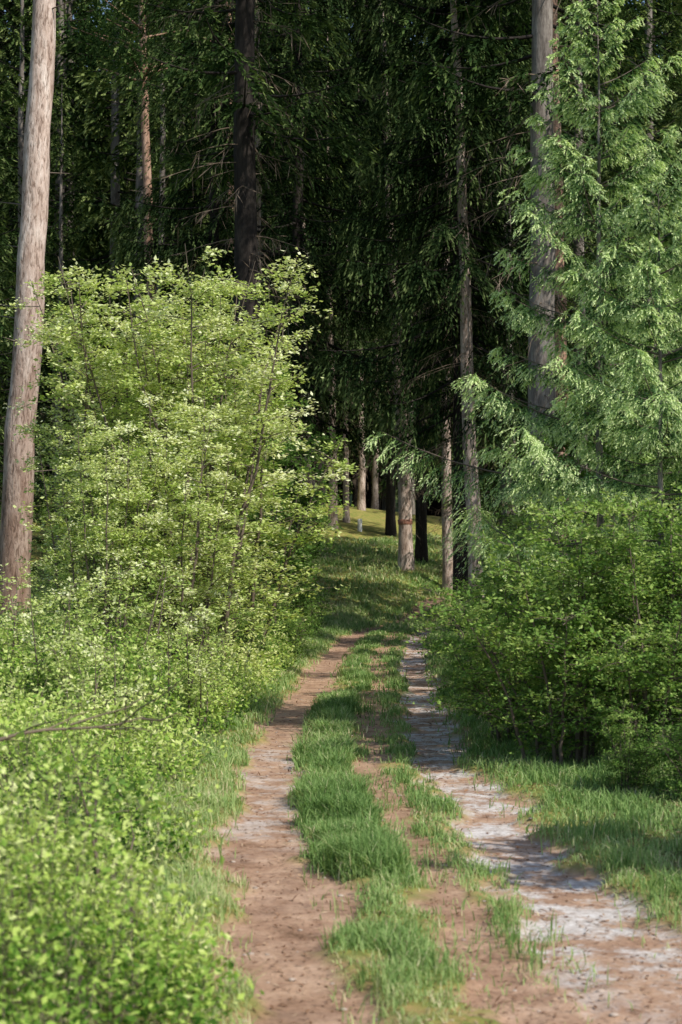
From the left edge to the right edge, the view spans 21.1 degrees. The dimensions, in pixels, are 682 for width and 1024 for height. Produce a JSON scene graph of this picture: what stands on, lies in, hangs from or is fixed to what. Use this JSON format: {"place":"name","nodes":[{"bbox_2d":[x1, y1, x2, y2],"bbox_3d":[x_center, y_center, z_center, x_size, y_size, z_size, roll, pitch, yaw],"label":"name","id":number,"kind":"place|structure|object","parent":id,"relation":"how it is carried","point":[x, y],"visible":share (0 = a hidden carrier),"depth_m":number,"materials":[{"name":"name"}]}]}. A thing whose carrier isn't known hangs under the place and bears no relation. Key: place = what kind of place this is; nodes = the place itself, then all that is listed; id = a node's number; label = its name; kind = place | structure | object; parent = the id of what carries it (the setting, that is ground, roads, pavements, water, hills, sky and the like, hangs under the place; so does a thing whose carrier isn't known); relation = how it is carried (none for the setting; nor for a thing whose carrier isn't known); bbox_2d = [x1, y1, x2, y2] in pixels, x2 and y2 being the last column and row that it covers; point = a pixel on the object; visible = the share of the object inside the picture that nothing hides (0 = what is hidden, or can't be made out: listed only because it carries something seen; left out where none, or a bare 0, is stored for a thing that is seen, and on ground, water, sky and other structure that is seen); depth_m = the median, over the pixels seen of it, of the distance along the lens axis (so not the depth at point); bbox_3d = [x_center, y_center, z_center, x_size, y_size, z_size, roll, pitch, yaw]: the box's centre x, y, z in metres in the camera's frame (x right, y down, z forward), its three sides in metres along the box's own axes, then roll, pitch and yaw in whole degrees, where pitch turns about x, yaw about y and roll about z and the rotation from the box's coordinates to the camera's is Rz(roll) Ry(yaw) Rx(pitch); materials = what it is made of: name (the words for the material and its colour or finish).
{"place":"outdoors","nodes":[
{"label":"outdoors","id":0,"kind":"place"},
{"bbox_2d":[5,0,671,66],"label":"sky","id":1,"kind":"structure","parent":0,"point":[100,0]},
{"bbox_2d":[0,131,681,1023],"bbox_3d":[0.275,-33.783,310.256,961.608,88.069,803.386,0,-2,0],"label":"ground","id":2,"kind":"structure","parent":0,"point":[486,815],"depth_m":10.09,"materials":[{"name":"brown soil"}]},
{"bbox_2d":[0,325,13,464],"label":"spruce tree","id":3,"kind":"object","parent":2,"relation":"on","point":[5,358],"visible":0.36,"depth_m":53.96,"materials":[{"name":"green plant"}]},
{"bbox_2d":[0,563,52,688],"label":"deciduous shrub","id":4,"kind":"object","parent":2,"relation":"on","point":[16,621],"visible":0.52,"depth_m":19.01,"materials":[{"name":"green plant"}]},
{"bbox_2d":[0,0,70,590],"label":"spruce tree","id":5,"kind":"object","parent":2,"relation":"on","point":[3,237],"visible":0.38,"depth_m":43.34,"materials":[{"name":"green plant"}]},
{"bbox_2d":[0,0,74,625],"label":"pine tree","id":6,"kind":"object","parent":2,"relation":"on","point":[14,537],"visible":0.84,"depth_m":32.90,"materials":[{"name":"brown plant"}]},
{"bbox_2d":[0,0,118,538],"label":"spruce tree","id":7,"kind":"object","parent":2,"relation":"on","point":[20,127],"visible":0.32,"depth_m":60.21,"materials":[{"name":"green plant"}]},
{"bbox_2d":[0,83,124,588],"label":"spruce tree","id":8,"kind":"object","parent":2,"relation":"on","point":[60,236],"visible":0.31,"depth_m":52.15,"materials":[{"name":"green plant"}]},
{"bbox_2d":[0,564,140,714],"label":"deciduous shrub","id":9,"kind":"object","parent":2,"relation":"on","point":[81,589],"visible":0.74,"depth_m":16.82,"materials":[{"name":"green plant"}]},
{"bbox_2d":[25,624,156,769],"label":"deciduous shrub","id":10,"kind":"object","parent":2,"relation":"on","point":[95,694],"visible":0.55,"depth_m":14.49,"materials":[{"name":"green plant"}]},
{"bbox_2d":[12,406,174,650],"bbox_3d":[-3.397,0.404,25.452,2.170,3.737,2.511,0,-2,8],"label":"deciduous shrub","id":11,"kind":"object","parent":2,"relation":"on","point":[60,519],"visible":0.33,"depth_m":25.25,"materials":[{"name":"green plant"}]},
{"bbox_2d":[0,674,191,794],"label":"dry branch","id":12,"kind":"object","parent":2,"relation":"on","point":[26,732],"visible":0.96,"depth_m":9.16,"materials":[{"name":"brown wood"}]},
{"bbox_2d":[33,416,190,665],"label":"deciduous shrub","id":13,"kind":"object","parent":2,"relation":"on","point":[119,535],"visible":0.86,"depth_m":22.43,"materials":[{"name":"green plant"}]},
{"bbox_2d":[23,734,205,924],"bbox_3d":[-1.131,1.591,8.973,0.807,1.040,0.625,2,-2,-44],"label":"sapling","id":14,"kind":"object","parent":2,"relation":"on","point":[111,784],"visible":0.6,"depth_m":8.88,"materials":[{"name":"green plant"}]},
{"bbox_2d":[56,0,210,491],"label":"pine tree","id":15,"kind":"object","parent":2,"relation":"on","point":[147,178],"visible":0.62,"depth_m":55.21,"materials":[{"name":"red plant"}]},
{"bbox_2d":[53,538,228,702],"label":"deciduous shrub","id":16,"kind":"object","parent":2,"relation":"on","point":[141,613],"visible":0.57,"depth_m":20.55,"materials":[{"name":"green plant"}]},
{"bbox_2d":[0,258,287,656],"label":"deciduous shrub","id":17,"kind":"object","parent":2,"relation":"on","point":[58,323],"visible":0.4,"depth_m":26.02,"materials":[{"name":"green plant"}]},
{"bbox_2d":[0,561,298,662],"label":"forest undergrowth","id":18,"kind":"object","parent":2,"relation":"on","point":[36,588],"visible":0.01,"depth_m":34.59,"materials":[{"name":"green plant"}]},
{"bbox_2d":[0,590,312,1023],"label":"bilberry shrubs","id":19,"kind":"object","parent":2,"relation":"on","point":[31,855],"visible":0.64,"depth_m":8.29,"materials":[{"name":"green plant"}]},
{"bbox_2d":[91,0,226,478],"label":"spruce tree","id":20,"kind":"object","parent":2,"relation":"on","point":[162,138],"visible":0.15,"depth_m":66.24,"materials":[{"name":"green plant"}]},
{"bbox_2d":[79,386,265,669],"bbox_3d":[-2.212,0.324,23.373,2.668,3.971,2.306,-1,-2,33],"label":"deciduous shrub","id":21,"kind":"object","parent":2,"relation":"on","point":[182,539],"visible":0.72,"depth_m":23.30,"materials":[{"name":"green plant"}]},
{"bbox_2d":[32,246,332,674],"bbox_3d":[-2.140,-0.564,25.703,4.159,5.951,4.299,0,-2,0],"label":"deciduous shrub","id":22,"kind":"object","parent":2,"relation":"on","point":[277,384],"visible":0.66,"depth_m":25.00,"materials":[{"name":"green plant"}]},
{"bbox_2d":[132,600,250,733],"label":"deciduous shrub","id":23,"kind":"object","parent":2,"relation":"on","point":[199,670],"visible":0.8,"depth_m":18.31,"materials":[{"name":"green plant"}]},
{"bbox_2d":[164,218,224,479],"bbox_3d":[-4.541,-3.358,56.235,3.060,11.397,2.766,-1,-2,28],"label":"spruce tree","id":24,"kind":"object","parent":2,"relation":"on","point":[190,299],"visible":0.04,"depth_m":56.21,"materials":[{"name":"green plant"}]},
{"bbox_2d":[80,0,341,523],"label":"spruce tree","id":25,"kind":"object","parent":2,"relation":"on","point":[180,208],"visible":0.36,"depth_m":49.87,"materials":[{"name":"green plant"}]},
{"bbox_2d":[110,356,321,626],"bbox_3d":[-2.817,-0.279,36.197,4.917,5.792,3.347,0,-2,6],"label":"deciduous shrub","id":26,"kind":"object","parent":2,"relation":"on","point":[301,458],"visible":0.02,"depth_m":36.09,"materials":[{"name":"green plant"}]},
{"bbox_2d":[149,0,303,376],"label":"pine tree","id":27,"kind":"object","parent":2,"relation":"on","point":[233,19],"visible":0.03,"depth_m":60.01,"materials":[{"name":"green plant"}]},
{"bbox_2d":[108,321,367,668],"bbox_3d":[-1.566,-0.279,28.365,3.256,5.606,3.766,-1,-2,31],"label":"deciduous shrub","id":28,"kind":"object","parent":2,"relation":"on","point":[249,593],"visible":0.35,"depth_m":28.27,"materials":[{"name":"green plant"}]},
{"bbox_2d":[101,0,378,499],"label":"spruce tree","id":29,"kind":"object","parent":2,"relation":"on","point":[241,73],"visible":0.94,"depth_m":42.21,"materials":[{"name":"green plant"}]},
{"bbox_2d":[199,607,281,670],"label":"deciduous shrub","id":30,"kind":"object","parent":2,"relation":"on","point":[246,639],"visible":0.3,"depth_m":27.46,"materials":[{"name":"green plant"}]},
{"bbox_2d":[123,0,374,516],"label":"spruce tree","id":31,"kind":"object","parent":2,"relation":"on","point":[259,147],"visible":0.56,"depth_m":49.76,"materials":[{"name":"green plant"}]},
{"bbox_2d":[166,361,346,641],"bbox_3d":[-1.551,-0.107,34.047,4.683,5.516,3.188,3,-3,-59],"label":"deciduous shrub","id":32,"kind":"object","parent":2,"relation":"on","point":[309,549],"visible":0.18,"depth_m":34.01,"materials":[{"name":"green plant"}]},
{"bbox_2d":[183,2,331,344],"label":"spruce tree","id":33,"kind":"object","parent":2,"relation":"on","point":[261,200],"visible":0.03,"depth_m":66.32,"materials":[{"name":"green plant"}]},
{"bbox_2d":[241,581,321,659],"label":"deciduous shrub","id":34,"kind":"object","parent":2,"relation":"on","point":[301,627],"visible":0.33,"depth_m":32.83,"materials":[{"name":"green plant"}]},
{"bbox_2d":[226,473,337,611],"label":"deciduous shrub","id":35,"kind":"object","parent":2,"relation":"on","point":[322,519],"visible":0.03,"depth_m":41.16,"materials":[{"name":"green plant"}]},
{"bbox_2d":[255,577,334,640],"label":"deciduous shrub","id":36,"kind":"object","parent":2,"relation":"on","point":[311,619],"visible":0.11,"depth_m":38.05,"materials":[{"name":"green plant"}]},
{"bbox_2d":[261,86,356,542],"bbox_3d":[-1.522,-6.808,64.094,4.150,16.428,4.362,-1,-2,24],"label":"spruce tree","id":37,"kind":"object","parent":2,"relation":"on","point":[316,363],"visible":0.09,"depth_m":64.07,"materials":[{"name":"green plant"}]},
{"bbox_2d":[180,0,439,596],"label":"spruce tree","id":38,"kind":"object","parent":2,"relation":"on","point":[300,58],"visible":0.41,"depth_m":55.22,"materials":[{"name":"green plant"}]},
{"bbox_2d":[287,575,339,632],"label":"deciduous shrub","id":39,"kind":"object","parent":2,"relation":"on","point":[321,609],"visible":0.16,"depth_m":43.82,"materials":[{"name":"green plant"}]},
{"bbox_2d":[276,51,370,489],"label":"spruce tree","id":40,"kind":"object","parent":2,"relation":"on","point":[327,417],"depth_m":88.01,"materials":[{"name":"green plant"}]},
{"bbox_2d":[267,6,384,528],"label":"spruce tree","id":41,"kind":"object","parent":2,"relation":"on","point":[334,519],"visible":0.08,"depth_m":70.02,"materials":[{"name":"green plant"}]},
{"bbox_2d":[266,6,386,506],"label":"spruce tree","id":42,"kind":"object","parent":2,"relation":"on","point":[319,468],"visible":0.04,"depth_m":78.03,"materials":[{"name":"green plant"}]},
{"bbox_2d":[0,530,681,1023],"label":"grass","id":43,"kind":"structure","parent":2,"relation":"on","point":[338,814],"depth_m":12.72,"materials":[{"name":"green plant"}]},
{"bbox_2d":[0,0,681,521],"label":"distant forest","id":44,"kind":"object","parent":2,"relation":"on","point":[102,132],"visible":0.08,"depth_m":79.50,"materials":[{"name":"green plant"}]},
{"bbox_2d":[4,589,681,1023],"bbox_3d":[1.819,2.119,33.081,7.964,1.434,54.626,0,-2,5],"label":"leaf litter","id":45,"kind":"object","parent":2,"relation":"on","point":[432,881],"visible":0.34,"depth_m":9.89,"materials":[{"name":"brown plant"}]},
{"bbox_2d":[313,187,381,522],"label":"spruce tree","id":46,"kind":"object","parent":2,"relation":"on","point":[346,517],"visible":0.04,"depth_m":72.95,"materials":[{"name":"green plant"}]},
{"bbox_2d":[323,80,387,510],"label":"spruce tree","id":47,"kind":"object","parent":2,"relation":"on","point":[361,502],"visible":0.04,"depth_m":78.95,"materials":[{"name":"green plant"}]},
{"bbox_2d":[358,519,361,531],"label":"marker post","id":48,"kind":"object","parent":2,"relation":"on","point":[360,525],"visible":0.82,"depth_m":69.94,"materials":[{"name":"white paint"}]},
{"bbox_2d":[310,0,435,506],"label":"spruce tree","id":49,"kind":"object","parent":2,"relation":"on","point":[354,492],"visible":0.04,"depth_m":87.93,"materials":[{"name":"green plant"}]},
{"bbox_2d":[348,188,403,509],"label":"spruce tree","id":50,"kind":"object","parent":2,"relation":"on","point":[374,500],"depth_m":81.94,"materials":[{"name":"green plant"}]},
{"bbox_2d":[279,0,480,570],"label":"spruce tree","id":51,"kind":"object","parent":2,"relation":"on","point":[405,546],"visible":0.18,"depth_m":59.89,"materials":[{"name":"green plant"}]},
{"bbox_2d":[315,13,452,535],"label":"spruce tree","id":52,"kind":"object","parent":2,"relation":"on","point":[390,525],"visible":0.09,"depth_m":69.84,"materials":[{"name":"green plant"}]},
{"bbox_2d":[339,319,438,510],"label":"spruce tree","id":53,"kind":"object","parent":2,"relation":"on","point":[383,501],"depth_m":91.89,"materials":[{"name":"green plant"}]},
{"bbox_2d":[352,0,453,562],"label":"spruce tree","id":54,"kind":"object","parent":2,"relation":"on","point":[421,547],"visible":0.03,"depth_m":62.40,"materials":[{"name":"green plant"}]},
{"bbox_2d":[356,117,453,513],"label":"spruce tree","id":55,"kind":"object","parent":2,"relation":"on","point":[413,500],"visible":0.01,"depth_m":83.94,"materials":[{"name":"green plant"}]},
{"bbox_2d":[368,0,517,589],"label":"spruce tree","id":56,"kind":"object","parent":2,"relation":"on","point":[446,567],"visible":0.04,"depth_m":57.89,"materials":[{"name":"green plant"}]},
{"bbox_2d":[228,675,668,1021],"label":"stones","id":57,"kind":"object","parent":2,"relation":"on","point":[514,990],"visible":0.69,"depth_m":9.54,"materials":[{"name":"grey stone"}]},
{"bbox_2d":[304,0,595,630],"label":"spruce tree","id":58,"kind":"object","parent":2,"relation":"on","point":[456,430],"visible":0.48,"depth_m":45.96,"materials":[{"name":"green plant"}]},
{"bbox_2d":[351,0,588,620],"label":"spruce tree","id":59,"kind":"object","parent":2,"relation":"on","point":[466,273],"visible":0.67,"depth_m":45.18,"materials":[{"name":"green plant"}]},
{"bbox_2d":[476,442,491,572],"bbox_3d":[3.559,0.615,47.988,1.230,5.066,1.360,0,-2,15],"label":"spruce tree","id":60,"kind":"object","parent":2,"relation":"on","point":[482,497],"visible":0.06,"depth_m":48.00,"materials":[{"name":"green plant"}]},
{"bbox_2d":[397,0,591,533],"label":"spruce tree","id":61,"kind":"object","parent":2,"relation":"on","point":[488,492],"visible":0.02,"depth_m":59.52,"materials":[{"name":"green plant"}]},
{"bbox_2d":[363,0,631,528],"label":"spruce tree","id":62,"kind":"object","parent":2,"relation":"on","point":[441,377],"visible":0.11,"depth_m":52.02,"materials":[{"name":"green plant"}]},
{"bbox_2d":[440,522,565,661],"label":"deciduous shrub","id":63,"kind":"object","parent":2,"relation":"on","point":[463,590],"visible":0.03,"depth_m":26.84,"materials":[{"name":"green plant"}]},
{"bbox_2d":[397,532,609,742],"bbox_3d":[1.828,1.286,18.275,2.394,2.178,2.228,0,-2,8],"label":"deciduous shrub","id":64,"kind":"object","parent":2,"relation":"on","point":[487,692],"visible":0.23,"depth_m":18.12,"materials":[{"name":"green plant"}]},
{"bbox_2d":[502,449,526,543],"bbox_3d":[3.870,0.722,40.953,1.156,4.306,1.045,-1,-2,38],"label":"spruce tree","id":65,"kind":"object","parent":2,"relation":"on","point":[514,499],"visible":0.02,"depth_m":41.03,"materials":[{"name":"green plant"}]},
{"bbox_2d":[363,0,681,717],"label":"young spruce tree","id":66,"kind":"object","parent":2,"relation":"on","point":[626,106],"visible":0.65,"depth_m":19.34,"materials":[{"name":"green plant"}]},
{"bbox_2d":[473,477,577,596],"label":"deciduous shrub","id":67,"kind":"object","parent":2,"relation":"on","point":[517,516],"visible":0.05,"depth_m":32.89,"materials":[{"name":"green plant"}]},
{"bbox_2d":[380,0,681,536],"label":"spruce tree","id":68,"kind":"object","parent":2,"relation":"on","point":[540,37],"visible":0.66,"depth_m":38.19,"materials":[{"name":"green plant"}]},
{"bbox_2d":[407,484,681,765],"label":"deciduous shrub","id":69,"kind":"object","parent":2,"relation":"on","point":[582,563],"visible":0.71,"depth_m":16.12,"materials":[{"name":"green plant"}]},
{"bbox_2d":[522,0,572,537],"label":"pine tree","id":70,"kind":"object","parent":2,"relation":"on","point":[558,264],"visible":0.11,"depth_m":43.95,"materials":[{"name":"brown plant"}]},
{"bbox_2d":[473,510,665,717],"bbox_3d":[2.609,1.185,20.442,2.507,2.450,2.693,-1,-2,41],"label":"deciduous shrub","id":71,"kind":"object","parent":2,"relation":"on","point":[516,521],"visible":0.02,"depth_m":20.37,"materials":[{"name":"green plant"}]},
{"bbox_2d":[472,0,668,579],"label":"spruce tree","id":72,"kind":"object","parent":2,"relation":"on","point":[577,243],"visible":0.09,"depth_m":49.01,"materials":[{"name":"green plant"}]},
{"bbox_2d":[467,176,681,703],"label":"young spruce tree","id":73,"kind":"object","parent":2,"relation":"on","point":[672,238],"visible":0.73,"depth_m":17.89,"materials":[{"name":"green plant"}]},
{"bbox_2d":[501,172,681,618],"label":"young spruce tree","id":74,"kind":"object","parent":2,"relation":"on","point":[670,381],"visible":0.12,"depth_m":21.60,"materials":[{"name":"green plant"}]},
{"bbox_2d":[509,486,681,757],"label":"deciduous shrub","id":75,"kind":"object","parent":2,"relation":"on","point":[667,690],"visible":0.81,"depth_m":15.80,"materials":[{"name":"green plant"}]},
{"bbox_2d":[521,326,681,617],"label":"spruce tree","id":76,"kind":"object","parent":2,"relation":"on","point":[545,441],"visible":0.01,"depth_m":28.51,"materials":[{"name":"green plant"}]},
{"bbox_2d":[522,321,681,671],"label":"spruce tree","id":77,"kind":"object","parent":2,"relation":"on","point":[583,473],"visible":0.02,"depth_m":22.51,"materials":[{"name":"green plant"}]},
{"bbox_2d":[564,0,681,495],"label":"spruce tree","id":78,"kind":"object","parent":2,"relation":"on","point":[647,20],"visible":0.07,"depth_m":56.20,"materials":[{"name":"green plant"}]},
{"bbox_2d":[565,0,681,560],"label":"spruce tree","id":79,"kind":"object","parent":2,"relation":"on","point":[665,23],"visible":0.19,"depth_m":43.40,"materials":[{"name":"green plant"}]},
{"bbox_2d":[589,698,671,791],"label":"deciduous shrub","id":80,"kind":"object","parent":2,"relation":"on","point":[638,762],"visible":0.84,"depth_m":14.07,"materials":[{"name":"green plant"}]},
{"bbox_2d":[586,688,681,785],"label":"forest undergrowth","id":81,"kind":"object","parent":2,"relation":"on","point":[655,744],"depth_m":15.53,"materials":[{"name":"green plant"}]},
{"bbox_2d":[598,482,681,725],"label":"deciduous shrub","id":82,"kind":"object","parent":2,"relation":"on","point":[660,549],"visible":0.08,"depth_m":17.50,"materials":[{"name":"green plant"}]},
{"bbox_2d":[617,27,681,508],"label":"spruce tree","id":83,"kind":"object","parent":2,"relation":"on","point":[672,104],"visible":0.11,"depth_m":36.16,"materials":[{"name":"green plant"}]},
{"bbox_2d":[627,671,681,798],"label":"deciduous shrub","id":84,"kind":"object","parent":2,"relation":"on","point":[676,755],"visible":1,"depth_m":13.55,"materials":[{"name":"green plant"}]},
{"bbox_2d":[635,0,681,292],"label":"spruce tree","id":85,"kind":"object","parent":2,"relation":"on","point":[677,39],"visible":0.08,"depth_m":61.73,"materials":[{"name":"green plant"}]},
{"bbox_2d":[473,518,516,596],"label":"deciduous shrub","id":86,"kind":"object","parent":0,"point":[489,553],"visible":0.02,"depth_m":39.97,"materials":[{"name":"green plant"}]}
]}

